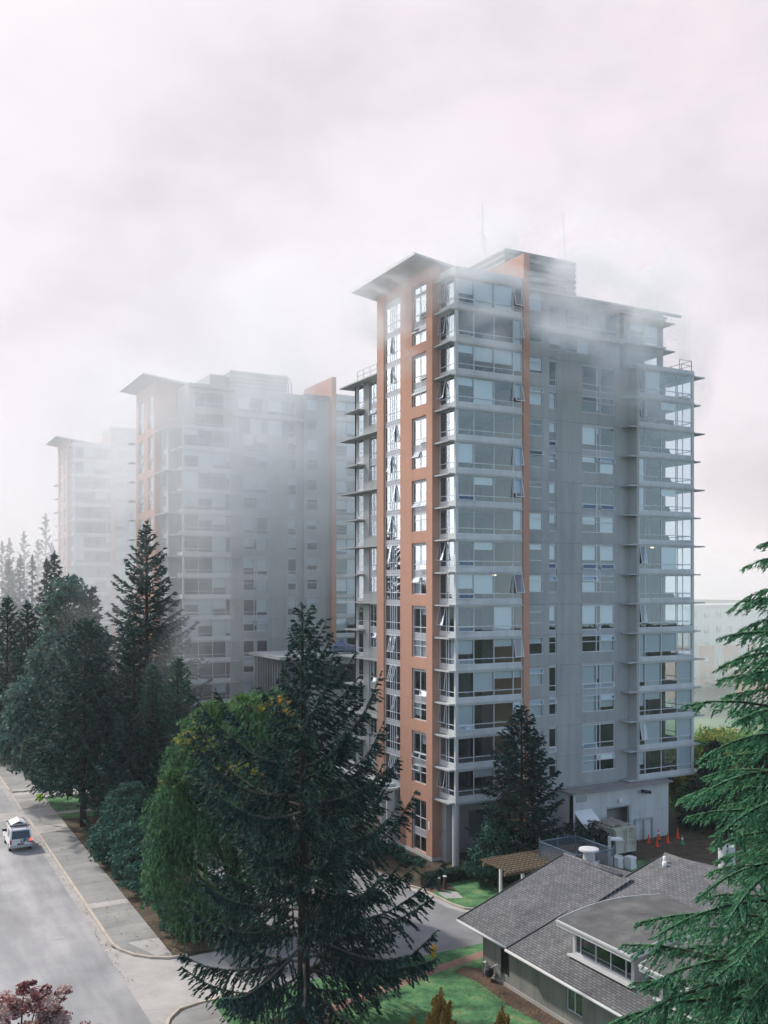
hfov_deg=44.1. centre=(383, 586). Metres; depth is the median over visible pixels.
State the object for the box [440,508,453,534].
corner window
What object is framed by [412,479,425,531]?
street window
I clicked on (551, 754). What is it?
narrow window
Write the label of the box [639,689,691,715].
end bay window
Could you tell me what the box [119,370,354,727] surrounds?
residential tower
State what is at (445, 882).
bollard
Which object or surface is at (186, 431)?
bay window
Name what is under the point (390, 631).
strip window
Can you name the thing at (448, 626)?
corner window
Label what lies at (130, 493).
narrow window
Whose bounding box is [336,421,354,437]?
end bay window
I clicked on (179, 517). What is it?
corner window
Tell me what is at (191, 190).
sky
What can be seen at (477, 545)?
bay window
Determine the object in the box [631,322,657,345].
terrace window
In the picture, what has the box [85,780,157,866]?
rhododendron
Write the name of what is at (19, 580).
fir tree
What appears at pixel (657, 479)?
sofa
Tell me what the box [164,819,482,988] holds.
driveway
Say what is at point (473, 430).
bay window
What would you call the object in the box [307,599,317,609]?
kitchen window
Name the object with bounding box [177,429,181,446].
corner window
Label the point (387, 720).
strip window
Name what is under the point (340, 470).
end bay window
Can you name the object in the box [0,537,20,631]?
fir tree
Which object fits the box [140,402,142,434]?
street window
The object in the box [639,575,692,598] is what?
end bay window
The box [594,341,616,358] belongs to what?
upper window
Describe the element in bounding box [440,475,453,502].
corner window
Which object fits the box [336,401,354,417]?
end bay window
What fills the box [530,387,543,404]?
kitchen window
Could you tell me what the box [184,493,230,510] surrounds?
bay window
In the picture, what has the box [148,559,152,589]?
street window
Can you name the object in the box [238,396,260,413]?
upper window
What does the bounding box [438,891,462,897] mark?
paving panel
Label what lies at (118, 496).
kitchen window
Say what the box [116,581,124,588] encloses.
kitchen window
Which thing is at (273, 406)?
upper window
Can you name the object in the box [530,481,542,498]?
kitchen window
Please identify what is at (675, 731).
end window
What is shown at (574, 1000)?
window
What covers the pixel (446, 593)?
corner window
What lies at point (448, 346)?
corner window
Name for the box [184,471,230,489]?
bay window
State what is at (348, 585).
end bay window
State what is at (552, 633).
narrow window
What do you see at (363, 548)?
far bay window
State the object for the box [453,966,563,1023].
soil bed
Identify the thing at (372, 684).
side window
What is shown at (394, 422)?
strip window
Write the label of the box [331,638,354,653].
roof duct
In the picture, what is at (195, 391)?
terrace window
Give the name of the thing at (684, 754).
end bay window
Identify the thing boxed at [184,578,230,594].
bay window
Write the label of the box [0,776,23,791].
kerb
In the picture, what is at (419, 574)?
street window
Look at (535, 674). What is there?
kitchen window
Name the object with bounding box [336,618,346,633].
end bay window
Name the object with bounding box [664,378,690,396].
end window
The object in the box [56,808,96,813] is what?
path
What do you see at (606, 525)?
paired window
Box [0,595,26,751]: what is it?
spruce tree
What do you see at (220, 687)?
bay window
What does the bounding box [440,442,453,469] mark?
corner window
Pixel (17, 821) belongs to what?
tent cargo
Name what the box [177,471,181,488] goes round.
corner window
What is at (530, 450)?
kitchen window
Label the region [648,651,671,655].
sofa
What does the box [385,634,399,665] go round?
strip window
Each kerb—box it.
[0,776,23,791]
[27,818,187,958]
[166,991,247,1023]
[409,885,472,909]
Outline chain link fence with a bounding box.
[539,832,613,865]
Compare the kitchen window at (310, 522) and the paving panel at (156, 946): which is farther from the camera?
the kitchen window at (310, 522)
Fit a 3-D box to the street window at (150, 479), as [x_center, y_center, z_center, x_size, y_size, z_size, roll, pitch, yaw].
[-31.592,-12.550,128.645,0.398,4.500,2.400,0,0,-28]
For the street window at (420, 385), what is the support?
in the residential tower at (567, 436)
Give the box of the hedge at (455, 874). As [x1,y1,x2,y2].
[418,865,472,886]
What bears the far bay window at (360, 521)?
in the residential tower at (567, 436)
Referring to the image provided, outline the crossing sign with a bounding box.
[36,793,42,821]
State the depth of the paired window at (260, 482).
127.90 m
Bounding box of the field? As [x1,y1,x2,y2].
[665,698,766,802]
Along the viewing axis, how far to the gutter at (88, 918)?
74.63 m
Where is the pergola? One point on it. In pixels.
(521, 863)
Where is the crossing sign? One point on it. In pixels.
(40, 797)
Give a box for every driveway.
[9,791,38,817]
[105,948,251,1009]
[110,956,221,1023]
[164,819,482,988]
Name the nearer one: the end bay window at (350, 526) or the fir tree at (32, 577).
the end bay window at (350, 526)
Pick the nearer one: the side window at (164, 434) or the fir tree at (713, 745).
the fir tree at (713, 745)
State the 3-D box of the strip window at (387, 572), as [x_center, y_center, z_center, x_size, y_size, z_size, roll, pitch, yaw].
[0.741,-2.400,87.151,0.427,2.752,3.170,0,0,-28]
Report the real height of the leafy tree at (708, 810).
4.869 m
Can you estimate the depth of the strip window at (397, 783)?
87.03 m
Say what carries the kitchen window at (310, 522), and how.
in the residential tower at (244, 481)
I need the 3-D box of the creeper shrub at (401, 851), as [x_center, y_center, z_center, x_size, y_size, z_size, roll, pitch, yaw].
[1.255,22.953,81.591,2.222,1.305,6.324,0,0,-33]
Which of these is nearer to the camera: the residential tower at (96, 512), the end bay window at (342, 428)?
the end bay window at (342, 428)
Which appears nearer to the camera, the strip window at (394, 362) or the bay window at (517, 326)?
the bay window at (517, 326)
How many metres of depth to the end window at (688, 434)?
93.46 m
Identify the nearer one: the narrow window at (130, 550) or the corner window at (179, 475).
the corner window at (179, 475)
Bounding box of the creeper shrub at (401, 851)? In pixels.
[379,842,427,865]
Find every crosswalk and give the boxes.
[0,812,18,821]
[17,811,26,818]
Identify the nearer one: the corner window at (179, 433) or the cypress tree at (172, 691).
the cypress tree at (172, 691)
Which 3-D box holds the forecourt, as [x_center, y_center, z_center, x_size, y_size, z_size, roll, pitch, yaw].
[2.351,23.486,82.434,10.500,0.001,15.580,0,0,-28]
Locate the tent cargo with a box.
[9,817,25,825]
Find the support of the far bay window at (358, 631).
in the residential tower at (567, 436)
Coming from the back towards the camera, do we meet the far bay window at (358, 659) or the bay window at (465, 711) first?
the far bay window at (358, 659)
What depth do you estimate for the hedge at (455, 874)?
74.85 m
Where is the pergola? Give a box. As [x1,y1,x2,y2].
[480,843,606,891]
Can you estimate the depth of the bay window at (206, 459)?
123.61 m
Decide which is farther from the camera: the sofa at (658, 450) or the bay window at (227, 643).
the bay window at (227, 643)
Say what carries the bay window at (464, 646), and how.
in the residential tower at (567, 436)
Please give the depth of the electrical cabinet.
82.48 m
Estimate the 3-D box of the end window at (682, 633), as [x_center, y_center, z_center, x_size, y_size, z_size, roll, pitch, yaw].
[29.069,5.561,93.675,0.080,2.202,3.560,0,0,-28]
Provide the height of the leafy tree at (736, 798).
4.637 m
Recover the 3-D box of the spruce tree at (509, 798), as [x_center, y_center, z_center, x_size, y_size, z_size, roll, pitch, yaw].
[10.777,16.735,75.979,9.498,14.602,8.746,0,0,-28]
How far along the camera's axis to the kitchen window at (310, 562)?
131.10 m
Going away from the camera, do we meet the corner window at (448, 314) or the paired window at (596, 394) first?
the corner window at (448, 314)
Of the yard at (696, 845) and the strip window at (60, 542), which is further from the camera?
the strip window at (60, 542)
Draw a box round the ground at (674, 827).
[0,599,765,1017]
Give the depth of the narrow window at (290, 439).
130.30 m
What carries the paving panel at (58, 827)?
on the sidewalk at (73, 860)
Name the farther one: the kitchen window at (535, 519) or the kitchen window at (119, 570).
the kitchen window at (119, 570)
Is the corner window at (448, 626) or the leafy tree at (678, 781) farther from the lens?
the leafy tree at (678, 781)
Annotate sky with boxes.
[0,0,767,601]
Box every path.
[41,788,88,796]
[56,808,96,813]
[315,951,482,1017]
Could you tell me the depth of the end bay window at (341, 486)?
132.71 m
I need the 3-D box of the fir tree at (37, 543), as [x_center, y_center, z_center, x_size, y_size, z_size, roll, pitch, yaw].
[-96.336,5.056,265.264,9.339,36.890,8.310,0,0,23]
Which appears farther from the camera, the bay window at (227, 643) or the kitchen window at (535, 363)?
the bay window at (227, 643)
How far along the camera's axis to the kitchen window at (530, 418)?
83.68 m
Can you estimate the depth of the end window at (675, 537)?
93.92 m
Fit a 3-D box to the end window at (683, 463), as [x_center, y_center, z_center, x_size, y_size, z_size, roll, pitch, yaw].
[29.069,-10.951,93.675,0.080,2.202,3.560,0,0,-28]
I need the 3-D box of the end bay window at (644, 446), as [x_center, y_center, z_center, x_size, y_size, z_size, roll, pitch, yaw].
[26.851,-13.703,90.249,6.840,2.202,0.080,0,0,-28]
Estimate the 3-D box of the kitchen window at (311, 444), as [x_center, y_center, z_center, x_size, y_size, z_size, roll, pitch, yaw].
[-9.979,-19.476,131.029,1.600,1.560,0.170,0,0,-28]
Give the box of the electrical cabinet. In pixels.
[592,817,636,854]
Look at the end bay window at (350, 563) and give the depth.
133.29 m
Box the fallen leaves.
[17,811,562,1023]
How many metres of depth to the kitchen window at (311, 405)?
131.10 m
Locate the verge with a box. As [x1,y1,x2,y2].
[45,794,239,954]
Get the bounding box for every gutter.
[0,779,111,949]
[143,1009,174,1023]
[408,887,468,911]
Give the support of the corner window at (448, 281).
in the residential tower at (567, 436)
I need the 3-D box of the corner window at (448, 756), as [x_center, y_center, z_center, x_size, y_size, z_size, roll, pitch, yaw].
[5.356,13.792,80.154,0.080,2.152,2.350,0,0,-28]
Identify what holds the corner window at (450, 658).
in the residential tower at (567, 436)
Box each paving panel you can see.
[18,798,35,801]
[24,807,56,816]
[35,823,69,832]
[88,898,129,908]
[129,938,169,954]
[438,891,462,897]
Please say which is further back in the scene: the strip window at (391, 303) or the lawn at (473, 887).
the strip window at (391, 303)
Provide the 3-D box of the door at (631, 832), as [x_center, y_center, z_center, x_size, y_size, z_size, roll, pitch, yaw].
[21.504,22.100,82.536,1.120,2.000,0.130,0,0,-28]
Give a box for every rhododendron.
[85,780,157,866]
[105,816,168,882]
[116,841,156,898]
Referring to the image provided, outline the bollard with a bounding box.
[443,875,446,888]
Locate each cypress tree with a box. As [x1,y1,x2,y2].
[0,573,119,795]
[120,704,163,801]
[125,663,174,804]
[144,657,211,820]
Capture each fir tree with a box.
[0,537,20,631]
[0,540,9,631]
[0,558,17,704]
[1,554,30,691]
[2,572,26,704]
[15,531,35,638]
[21,554,39,660]
[26,513,57,633]
[27,538,43,628]
[29,558,57,670]
[34,550,69,659]
[41,542,57,617]
[71,520,213,778]
[73,586,113,797]
[76,624,174,815]
[79,704,167,836]
[177,602,448,1023]
[676,738,740,836]
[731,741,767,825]
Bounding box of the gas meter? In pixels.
[482,961,501,984]
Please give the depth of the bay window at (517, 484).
80.81 m
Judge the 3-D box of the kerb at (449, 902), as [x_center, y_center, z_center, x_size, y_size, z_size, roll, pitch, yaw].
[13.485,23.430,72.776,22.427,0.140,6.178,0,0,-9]
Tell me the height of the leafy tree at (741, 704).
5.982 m
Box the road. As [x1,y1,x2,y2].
[0,787,150,1023]
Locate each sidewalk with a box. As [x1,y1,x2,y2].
[0,755,37,791]
[14,793,172,955]
[172,1002,228,1023]
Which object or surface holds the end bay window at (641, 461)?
in the residential tower at (567, 436)
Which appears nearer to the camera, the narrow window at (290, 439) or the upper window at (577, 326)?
the upper window at (577, 326)
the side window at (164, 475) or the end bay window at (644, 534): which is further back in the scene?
the side window at (164, 475)
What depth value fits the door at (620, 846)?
81.98 m
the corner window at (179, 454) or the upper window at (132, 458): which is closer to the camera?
the corner window at (179, 454)
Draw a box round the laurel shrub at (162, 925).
[155,880,259,941]
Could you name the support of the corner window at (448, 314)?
in the residential tower at (567, 436)
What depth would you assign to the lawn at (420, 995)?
53.39 m
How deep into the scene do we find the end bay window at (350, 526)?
133.23 m
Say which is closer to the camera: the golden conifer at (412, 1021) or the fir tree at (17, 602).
the golden conifer at (412, 1021)
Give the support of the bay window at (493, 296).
in the residential tower at (567, 436)
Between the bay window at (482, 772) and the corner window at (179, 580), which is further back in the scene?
the corner window at (179, 580)
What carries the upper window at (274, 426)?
in the residential tower at (244, 481)
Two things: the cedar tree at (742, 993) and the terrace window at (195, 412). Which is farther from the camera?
the terrace window at (195, 412)
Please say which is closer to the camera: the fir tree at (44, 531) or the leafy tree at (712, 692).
the leafy tree at (712, 692)
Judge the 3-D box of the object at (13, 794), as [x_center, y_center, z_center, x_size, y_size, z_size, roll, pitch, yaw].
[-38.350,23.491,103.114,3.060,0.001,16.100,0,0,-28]
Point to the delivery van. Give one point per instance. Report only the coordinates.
(17, 836)
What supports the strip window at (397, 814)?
in the residential tower at (567, 436)
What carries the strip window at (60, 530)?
in the residential tower at (96, 512)
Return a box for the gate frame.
[634,817,652,839]
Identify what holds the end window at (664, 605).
in the residential tower at (567, 436)
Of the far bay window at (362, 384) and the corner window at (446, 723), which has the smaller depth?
the corner window at (446, 723)
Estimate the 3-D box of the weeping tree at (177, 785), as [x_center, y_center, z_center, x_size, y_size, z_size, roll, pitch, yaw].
[-10.125,15.454,66.687,15.343,15.912,11.700,0,0,-28]
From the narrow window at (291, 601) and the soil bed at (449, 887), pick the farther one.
the narrow window at (291, 601)
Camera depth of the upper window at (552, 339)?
85.49 m
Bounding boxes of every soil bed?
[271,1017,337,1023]
[425,885,455,891]
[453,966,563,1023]
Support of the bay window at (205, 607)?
in the residential tower at (244, 481)
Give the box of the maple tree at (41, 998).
[0,979,100,1023]
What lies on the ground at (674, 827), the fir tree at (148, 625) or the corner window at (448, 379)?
the fir tree at (148, 625)
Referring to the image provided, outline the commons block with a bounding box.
[249,645,354,782]
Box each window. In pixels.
[58,538,61,552]
[59,496,61,509]
[59,510,61,523]
[59,524,61,537]
[70,477,72,488]
[75,462,110,474]
[75,476,111,489]
[75,491,106,503]
[75,506,111,518]
[75,521,110,533]
[75,536,110,547]
[75,551,110,562]
[79,447,105,459]
[83,581,110,589]
[116,494,124,501]
[116,508,124,515]
[116,523,124,530]
[116,537,124,544]
[116,552,124,559]
[116,566,124,573]
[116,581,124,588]
[116,596,124,602]
[129,454,135,464]
[129,479,134,502]
[129,508,134,531]
[129,537,134,558]
[139,442,142,473]
[139,481,142,512]
[139,520,142,550]
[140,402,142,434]
[148,436,152,469]
[148,477,152,510]
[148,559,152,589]
[149,396,152,429]
[149,518,152,546]
[161,474,165,506]
[161,515,165,547]
[163,432,165,465]
[163,557,165,588]
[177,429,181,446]
[177,450,181,467]
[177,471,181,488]
[177,493,181,509]
[177,514,181,530]
[177,535,181,552]
[177,557,181,573]
[177,578,181,594]
[177,599,181,615]
[184,428,230,447]
[184,450,230,468]
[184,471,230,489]
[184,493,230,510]
[184,514,230,531]
[184,535,230,552]
[184,557,230,573]
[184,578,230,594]
[184,599,230,615]
[184,620,230,637]
[184,641,230,658]
[184,662,230,679]
[195,391,223,409]
[195,412,223,427]
[196,683,230,700]
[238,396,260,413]
[238,417,261,433]
[243,433,267,468]
[243,475,267,508]
[243,516,267,549]
[243,557,267,589]
[243,598,267,631]
[243,638,267,672]
[243,680,253,705]
[268,399,295,416]
[268,420,295,436]
[288,437,295,469]
[288,477,295,509]
[288,517,295,547]
[288,558,296,582]
[288,598,295,627]
[307,399,316,410]
[307,439,316,450]
[307,519,316,525]
[307,539,316,542]
[307,559,317,565]
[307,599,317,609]
[307,619,316,629]
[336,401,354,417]
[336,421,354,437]
[336,441,354,456]
[336,460,354,476]
[336,480,354,495]
[336,500,354,515]
[336,520,354,534]
[336,539,354,554]
[336,579,354,593]
[336,598,354,613]
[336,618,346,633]
[338,559,354,574]
[358,384,363,407]
[358,411,363,434]
[358,439,363,461]
[358,466,363,489]
[358,494,363,516]
[358,521,363,543]
[358,548,363,570]
[358,576,363,597]
[358,603,363,625]
[358,631,363,652]
[358,659,363,679]
[358,741,363,760]
[369,379,375,424]
[370,435,375,480]
[370,491,375,535]
[370,547,375,591]
[370,604,375,647]
[370,660,375,702]
[370,713,375,759]
[385,296,399,309]
[385,303,399,339]
[385,333,399,368]
[385,363,399,398]
[385,393,399,427]
[385,424,399,457]
[385,454,399,486]
[385,484,399,515]
[385,514,399,545]
[385,545,399,574]
[385,575,399,604]
[385,605,399,634]
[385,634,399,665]
[385,664,399,695]
[385,693,399,725]
[385,723,399,755]
[385,752,399,786]
[390,785,399,815]
[411,282,425,345]
[411,730,425,784]
[412,352,425,406]
[412,416,425,469]
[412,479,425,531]
[412,543,425,593]
[413,606,425,657]
[413,668,425,720]
[413,797,425,852]
[436,376,453,405]
[436,541,453,566]
[436,606,453,631]
[437,310,453,341]
[437,769,453,796]
[438,278,453,308]
[438,671,453,697]
[438,704,453,730]
[440,343,453,373]
[440,409,453,437]
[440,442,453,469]
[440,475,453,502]
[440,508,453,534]
[440,574,453,598]
[440,639,453,664]
[440,737,453,763]
[458,277,523,312]
[458,310,523,344]
[458,343,521,376]
[458,376,524,408]
[458,409,521,439]
[458,442,523,471]
[458,475,524,503]
[458,508,521,535]
[458,541,521,566]
[458,574,524,599]
[458,606,521,631]
[458,638,523,664]
[458,670,521,697]
[458,701,523,730]
[458,733,523,763]
[458,767,523,796]
[501,947,508,976]
[530,293,542,311]
[530,324,543,342]
[530,356,542,373]
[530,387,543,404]
[530,418,542,435]
[530,450,543,467]
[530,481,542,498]
[530,512,542,529]
[530,544,542,560]
[530,575,542,591]
[530,606,542,622]
[530,637,542,654]
[530,668,543,685]
[530,699,543,716]
[549,304,560,328]
[549,334,560,349]
[549,358,555,408]
[549,420,556,469]
[549,481,555,530]
[549,542,556,591]
[549,604,555,653]
[549,665,556,714]
[549,726,556,775]
[566,307,589,332]
[566,337,588,353]
[567,988,581,1017]
[575,935,631,981]
[582,363,613,415]
[582,423,614,473]
[582,483,614,532]
[582,543,614,591]
[582,603,614,651]
[582,662,615,711]
[582,721,614,771]
[594,312,617,337]
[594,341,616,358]
[625,321,626,340]
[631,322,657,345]
[631,351,657,365]
[639,369,692,398]
[639,399,691,427]
[639,428,691,455]
[639,457,691,484]
[639,487,691,512]
[639,516,692,540]
[639,546,691,569]
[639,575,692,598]
[639,604,691,627]
[639,632,692,656]
[639,661,691,686]
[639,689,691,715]
[639,718,691,745]
[639,746,691,774]
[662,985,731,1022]
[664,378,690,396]
[664,406,690,425]
[664,434,690,454]
[664,463,688,482]
[664,491,690,511]
[664,519,690,539]
[664,576,682,597]
[664,605,684,625]
[664,662,676,680]
[664,691,689,710]
[664,720,676,735]
[664,748,676,764]
[675,633,690,653]
[716,656,720,663]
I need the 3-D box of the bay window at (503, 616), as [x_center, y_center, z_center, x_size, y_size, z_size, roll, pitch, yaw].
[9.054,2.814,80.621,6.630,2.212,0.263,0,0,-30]
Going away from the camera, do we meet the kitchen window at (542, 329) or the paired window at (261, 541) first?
the kitchen window at (542, 329)
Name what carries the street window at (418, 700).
in the residential tower at (567, 436)
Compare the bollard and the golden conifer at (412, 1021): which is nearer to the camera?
the golden conifer at (412, 1021)
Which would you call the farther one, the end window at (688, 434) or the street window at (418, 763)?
the end window at (688, 434)
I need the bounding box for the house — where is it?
[456,843,767,1023]
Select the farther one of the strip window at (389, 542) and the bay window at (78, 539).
the bay window at (78, 539)
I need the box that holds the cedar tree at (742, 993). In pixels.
[604,541,767,1023]
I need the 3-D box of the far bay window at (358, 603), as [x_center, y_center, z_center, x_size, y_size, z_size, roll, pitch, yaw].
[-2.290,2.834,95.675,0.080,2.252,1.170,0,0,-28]
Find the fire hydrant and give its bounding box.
[431,943,436,957]
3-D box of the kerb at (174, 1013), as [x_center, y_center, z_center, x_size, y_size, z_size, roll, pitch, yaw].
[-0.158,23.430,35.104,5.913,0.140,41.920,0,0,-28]
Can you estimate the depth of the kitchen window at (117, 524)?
179.85 m
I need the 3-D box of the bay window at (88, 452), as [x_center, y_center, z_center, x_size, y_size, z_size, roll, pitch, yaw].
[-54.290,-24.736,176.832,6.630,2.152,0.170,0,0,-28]
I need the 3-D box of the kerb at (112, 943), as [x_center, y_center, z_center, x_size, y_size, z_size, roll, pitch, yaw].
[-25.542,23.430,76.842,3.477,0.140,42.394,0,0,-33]
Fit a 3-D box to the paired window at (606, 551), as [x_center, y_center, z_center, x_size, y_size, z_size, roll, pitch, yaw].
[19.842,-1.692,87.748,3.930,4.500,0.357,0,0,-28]
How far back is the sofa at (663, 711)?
90.68 m
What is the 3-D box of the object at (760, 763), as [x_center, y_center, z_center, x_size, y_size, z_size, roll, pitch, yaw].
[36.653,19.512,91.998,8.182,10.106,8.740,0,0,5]
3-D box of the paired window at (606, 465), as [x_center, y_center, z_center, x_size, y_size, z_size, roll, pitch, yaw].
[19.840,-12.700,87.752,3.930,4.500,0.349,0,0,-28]
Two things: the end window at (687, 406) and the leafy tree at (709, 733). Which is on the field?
the leafy tree at (709, 733)
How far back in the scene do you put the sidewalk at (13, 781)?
114.58 m
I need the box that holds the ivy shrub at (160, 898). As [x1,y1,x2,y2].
[144,839,195,922]
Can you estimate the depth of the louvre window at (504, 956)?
55.73 m
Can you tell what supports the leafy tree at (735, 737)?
on the field
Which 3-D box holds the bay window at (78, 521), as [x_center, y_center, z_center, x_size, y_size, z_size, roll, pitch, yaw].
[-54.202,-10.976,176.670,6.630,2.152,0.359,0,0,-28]
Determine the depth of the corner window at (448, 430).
80.13 m
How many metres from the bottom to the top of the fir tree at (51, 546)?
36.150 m
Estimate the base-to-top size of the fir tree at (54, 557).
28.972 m
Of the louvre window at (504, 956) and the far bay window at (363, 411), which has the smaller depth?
the louvre window at (504, 956)
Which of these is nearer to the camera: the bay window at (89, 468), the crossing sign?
the crossing sign
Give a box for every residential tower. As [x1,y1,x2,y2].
[45,427,135,697]
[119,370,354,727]
[339,203,704,866]
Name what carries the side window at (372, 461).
in the residential tower at (567, 436)
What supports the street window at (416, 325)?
in the residential tower at (567, 436)
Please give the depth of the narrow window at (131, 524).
181.46 m
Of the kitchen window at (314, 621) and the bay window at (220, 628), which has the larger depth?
the kitchen window at (314, 621)
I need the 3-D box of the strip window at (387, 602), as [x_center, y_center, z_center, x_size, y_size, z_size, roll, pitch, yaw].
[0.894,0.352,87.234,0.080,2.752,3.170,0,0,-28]
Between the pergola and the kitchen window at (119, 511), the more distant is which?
the kitchen window at (119, 511)
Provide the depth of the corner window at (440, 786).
80.23 m
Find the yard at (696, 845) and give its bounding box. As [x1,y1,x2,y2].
[600,828,765,863]
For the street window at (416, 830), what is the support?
in the residential tower at (567, 436)
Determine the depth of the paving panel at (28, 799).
103.81 m
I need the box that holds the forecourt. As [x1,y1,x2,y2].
[338,835,476,886]
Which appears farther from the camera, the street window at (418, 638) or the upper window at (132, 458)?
the upper window at (132, 458)
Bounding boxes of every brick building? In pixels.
[665,603,767,699]
[733,666,767,718]
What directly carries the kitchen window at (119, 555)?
in the residential tower at (96, 512)
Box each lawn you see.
[46,795,93,811]
[59,810,101,818]
[211,943,540,1023]
[427,860,647,907]
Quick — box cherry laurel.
[461,815,531,883]
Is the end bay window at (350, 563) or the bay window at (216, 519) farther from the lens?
the end bay window at (350, 563)
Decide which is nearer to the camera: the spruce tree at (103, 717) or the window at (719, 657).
the spruce tree at (103, 717)
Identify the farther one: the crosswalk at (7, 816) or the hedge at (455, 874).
the crosswalk at (7, 816)
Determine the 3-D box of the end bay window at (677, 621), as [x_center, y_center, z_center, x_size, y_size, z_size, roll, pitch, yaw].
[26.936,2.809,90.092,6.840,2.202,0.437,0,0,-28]
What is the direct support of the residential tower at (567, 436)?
on the ground at (674, 827)
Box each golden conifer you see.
[408,1015,416,1023]
[425,987,456,1023]
[492,1005,510,1023]
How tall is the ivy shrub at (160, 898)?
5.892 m
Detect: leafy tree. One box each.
[243,685,320,760]
[665,736,738,793]
[667,685,715,709]
[669,773,711,815]
[670,724,757,752]
[683,682,732,715]
[689,782,747,825]
[694,730,757,775]
[713,788,766,834]
[720,673,735,707]
[728,687,758,716]
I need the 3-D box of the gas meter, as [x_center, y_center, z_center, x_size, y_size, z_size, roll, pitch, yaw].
[6.398,22.829,56.185,1.462,1.148,0.518,0,0,33]
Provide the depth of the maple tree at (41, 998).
38.09 m
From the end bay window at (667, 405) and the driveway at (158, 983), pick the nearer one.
the driveway at (158, 983)
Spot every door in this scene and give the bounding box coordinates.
[615,829,625,853]
[626,828,635,851]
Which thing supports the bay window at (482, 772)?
in the residential tower at (567, 436)
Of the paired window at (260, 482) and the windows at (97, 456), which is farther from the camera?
the windows at (97, 456)
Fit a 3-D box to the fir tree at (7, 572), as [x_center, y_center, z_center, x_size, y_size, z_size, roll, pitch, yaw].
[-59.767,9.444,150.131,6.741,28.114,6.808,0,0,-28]
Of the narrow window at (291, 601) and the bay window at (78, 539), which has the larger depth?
the bay window at (78, 539)
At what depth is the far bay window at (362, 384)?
95.75 m
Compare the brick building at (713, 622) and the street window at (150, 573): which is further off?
the brick building at (713, 622)
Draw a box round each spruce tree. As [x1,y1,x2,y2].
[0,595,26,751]
[0,600,41,767]
[20,615,143,826]
[460,704,569,886]
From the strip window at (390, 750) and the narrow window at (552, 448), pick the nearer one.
the narrow window at (552, 448)
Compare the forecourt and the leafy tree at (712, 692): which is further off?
the leafy tree at (712, 692)
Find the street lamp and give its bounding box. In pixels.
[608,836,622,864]
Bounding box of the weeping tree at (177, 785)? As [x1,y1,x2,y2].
[138,692,344,949]
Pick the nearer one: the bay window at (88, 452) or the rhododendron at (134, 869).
the rhododendron at (134, 869)
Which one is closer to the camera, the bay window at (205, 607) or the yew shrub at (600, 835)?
the yew shrub at (600, 835)
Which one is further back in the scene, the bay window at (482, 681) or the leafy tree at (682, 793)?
the leafy tree at (682, 793)
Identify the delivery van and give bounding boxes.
[2,819,31,850]
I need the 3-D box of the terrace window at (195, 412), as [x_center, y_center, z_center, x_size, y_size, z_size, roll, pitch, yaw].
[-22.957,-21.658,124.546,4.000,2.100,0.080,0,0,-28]
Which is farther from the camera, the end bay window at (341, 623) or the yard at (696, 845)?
the end bay window at (341, 623)
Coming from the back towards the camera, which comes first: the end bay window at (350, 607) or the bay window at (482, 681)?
the end bay window at (350, 607)
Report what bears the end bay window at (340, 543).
in the residential tower at (244, 481)
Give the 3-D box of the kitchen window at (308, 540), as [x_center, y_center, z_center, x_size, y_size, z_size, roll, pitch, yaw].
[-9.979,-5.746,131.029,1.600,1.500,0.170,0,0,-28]
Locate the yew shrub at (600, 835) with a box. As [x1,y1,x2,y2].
[533,819,614,855]
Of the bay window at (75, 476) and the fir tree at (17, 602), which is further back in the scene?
the bay window at (75, 476)
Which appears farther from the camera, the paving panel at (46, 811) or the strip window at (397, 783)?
the paving panel at (46, 811)
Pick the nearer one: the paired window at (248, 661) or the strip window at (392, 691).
the strip window at (392, 691)
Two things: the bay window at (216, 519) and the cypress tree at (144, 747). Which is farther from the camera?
the bay window at (216, 519)
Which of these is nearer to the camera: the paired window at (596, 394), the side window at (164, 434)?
the paired window at (596, 394)
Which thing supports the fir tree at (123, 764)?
on the verge
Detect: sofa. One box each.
[645,535,669,539]
[645,564,659,568]
[646,506,669,510]
[646,765,669,772]
[647,448,669,453]
[647,477,671,482]
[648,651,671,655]
[650,593,674,597]
[651,707,674,714]
[652,621,676,626]
[654,420,674,424]
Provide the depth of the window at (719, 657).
197.23 m
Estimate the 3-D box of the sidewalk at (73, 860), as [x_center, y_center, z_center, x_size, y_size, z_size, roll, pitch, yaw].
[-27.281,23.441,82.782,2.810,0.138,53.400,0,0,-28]
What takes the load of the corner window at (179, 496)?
in the residential tower at (244, 481)
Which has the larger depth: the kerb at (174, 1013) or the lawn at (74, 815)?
the lawn at (74, 815)

